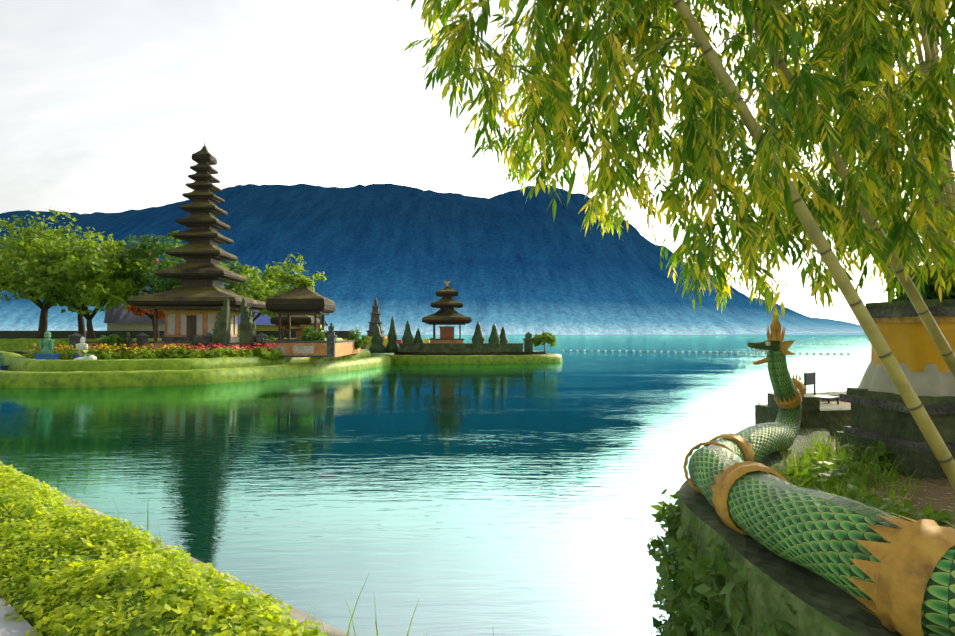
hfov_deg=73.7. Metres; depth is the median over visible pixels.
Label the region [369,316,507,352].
islet shrubs
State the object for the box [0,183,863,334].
mountain hillside
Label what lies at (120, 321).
wall
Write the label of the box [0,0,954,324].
sky
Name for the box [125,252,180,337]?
flame tree
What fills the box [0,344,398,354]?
shore ground
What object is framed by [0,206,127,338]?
big tree
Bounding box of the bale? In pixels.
[270,315,319,338]
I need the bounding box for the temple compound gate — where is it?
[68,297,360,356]
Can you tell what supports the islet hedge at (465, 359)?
on the islet ground at (479, 353)
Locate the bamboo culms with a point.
(915, 407)
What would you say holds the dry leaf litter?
on the ground bank at (821, 606)
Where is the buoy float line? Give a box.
[562,343,849,354]
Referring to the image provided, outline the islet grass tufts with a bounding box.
[763,430,954,527]
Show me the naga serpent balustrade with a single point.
(892, 573)
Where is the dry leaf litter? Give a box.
[833,439,954,525]
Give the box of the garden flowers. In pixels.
[26,342,282,353]
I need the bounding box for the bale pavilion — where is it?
[265,285,335,340]
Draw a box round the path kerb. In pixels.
[0,463,351,635]
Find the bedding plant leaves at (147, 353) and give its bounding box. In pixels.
[22,345,282,359]
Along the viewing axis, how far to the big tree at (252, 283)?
67.44 m
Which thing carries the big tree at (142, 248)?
on the shore ground at (20, 351)
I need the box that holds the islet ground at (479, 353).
[394,351,546,355]
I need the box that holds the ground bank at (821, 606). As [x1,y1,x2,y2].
[671,391,954,635]
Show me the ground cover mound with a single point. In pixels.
(142, 628)
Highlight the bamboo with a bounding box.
[397,0,954,320]
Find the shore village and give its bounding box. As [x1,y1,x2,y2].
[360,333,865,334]
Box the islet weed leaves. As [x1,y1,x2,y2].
[779,440,954,528]
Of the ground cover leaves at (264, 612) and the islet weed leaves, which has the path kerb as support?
the ground cover leaves at (264, 612)
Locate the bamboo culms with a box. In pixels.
[449,0,954,489]
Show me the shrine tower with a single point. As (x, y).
(375, 318)
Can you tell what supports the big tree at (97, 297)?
on the shore ground at (20, 351)
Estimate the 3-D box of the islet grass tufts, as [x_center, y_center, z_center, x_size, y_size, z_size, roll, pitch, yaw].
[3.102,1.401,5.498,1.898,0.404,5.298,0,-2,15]
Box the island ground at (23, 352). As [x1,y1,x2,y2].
[21,351,162,359]
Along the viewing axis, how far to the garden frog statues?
34.32 m
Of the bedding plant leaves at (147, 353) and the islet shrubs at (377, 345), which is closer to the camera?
the bedding plant leaves at (147, 353)
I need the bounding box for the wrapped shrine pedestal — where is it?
[835,299,954,478]
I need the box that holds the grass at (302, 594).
[0,440,493,635]
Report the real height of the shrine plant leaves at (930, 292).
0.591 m
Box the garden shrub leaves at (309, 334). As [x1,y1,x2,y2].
[92,325,369,358]
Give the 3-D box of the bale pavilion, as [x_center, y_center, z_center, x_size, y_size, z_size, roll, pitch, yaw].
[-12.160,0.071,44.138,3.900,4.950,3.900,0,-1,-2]
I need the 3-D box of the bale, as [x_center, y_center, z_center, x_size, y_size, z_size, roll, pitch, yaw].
[-14.693,0.986,51.542,3.200,3.500,3.200,0,-1,-2]
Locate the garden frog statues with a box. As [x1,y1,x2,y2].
[0,331,96,370]
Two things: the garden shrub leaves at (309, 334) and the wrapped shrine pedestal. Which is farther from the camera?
the garden shrub leaves at (309, 334)
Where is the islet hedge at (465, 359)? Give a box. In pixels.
[380,353,561,363]
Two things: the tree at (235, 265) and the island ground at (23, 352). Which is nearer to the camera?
the island ground at (23, 352)
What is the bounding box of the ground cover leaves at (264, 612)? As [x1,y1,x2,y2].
[0,462,332,635]
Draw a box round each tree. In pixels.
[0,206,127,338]
[0,255,26,292]
[17,242,153,338]
[19,228,125,338]
[104,230,224,295]
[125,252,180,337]
[173,261,267,315]
[224,260,286,328]
[244,254,326,337]
[533,331,556,352]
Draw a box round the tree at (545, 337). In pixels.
[533,331,556,352]
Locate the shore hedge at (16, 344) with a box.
[0,338,342,349]
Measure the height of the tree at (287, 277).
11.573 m
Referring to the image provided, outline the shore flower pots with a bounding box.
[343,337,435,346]
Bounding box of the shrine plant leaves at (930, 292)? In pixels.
[882,264,954,301]
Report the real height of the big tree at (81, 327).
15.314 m
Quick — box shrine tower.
[366,297,387,345]
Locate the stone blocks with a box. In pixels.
[755,372,850,434]
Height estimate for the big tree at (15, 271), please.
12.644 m
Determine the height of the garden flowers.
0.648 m
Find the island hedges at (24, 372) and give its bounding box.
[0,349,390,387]
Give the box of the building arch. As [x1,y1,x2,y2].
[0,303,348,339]
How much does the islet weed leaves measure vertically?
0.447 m
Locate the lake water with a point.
(508, 499)
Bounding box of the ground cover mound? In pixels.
[0,479,263,635]
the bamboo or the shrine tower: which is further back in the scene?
the shrine tower
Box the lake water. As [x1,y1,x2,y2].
[0,335,870,635]
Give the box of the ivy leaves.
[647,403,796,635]
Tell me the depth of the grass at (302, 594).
3.96 m
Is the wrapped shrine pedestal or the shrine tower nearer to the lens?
the wrapped shrine pedestal
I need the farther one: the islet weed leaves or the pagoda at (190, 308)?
the pagoda at (190, 308)
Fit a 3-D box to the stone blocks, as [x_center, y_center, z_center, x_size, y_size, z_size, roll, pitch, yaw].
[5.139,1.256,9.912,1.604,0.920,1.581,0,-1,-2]
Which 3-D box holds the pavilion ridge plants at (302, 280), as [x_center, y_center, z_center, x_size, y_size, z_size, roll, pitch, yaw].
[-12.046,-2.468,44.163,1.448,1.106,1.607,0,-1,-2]
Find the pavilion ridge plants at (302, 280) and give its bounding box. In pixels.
[293,275,313,288]
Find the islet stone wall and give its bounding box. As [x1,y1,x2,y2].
[398,332,533,351]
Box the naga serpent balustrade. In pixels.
[683,304,954,635]
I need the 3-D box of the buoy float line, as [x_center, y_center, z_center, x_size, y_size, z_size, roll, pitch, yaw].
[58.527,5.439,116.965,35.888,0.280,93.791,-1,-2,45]
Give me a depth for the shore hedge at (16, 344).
63.24 m
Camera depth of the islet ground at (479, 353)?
56.29 m
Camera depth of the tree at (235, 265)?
81.46 m

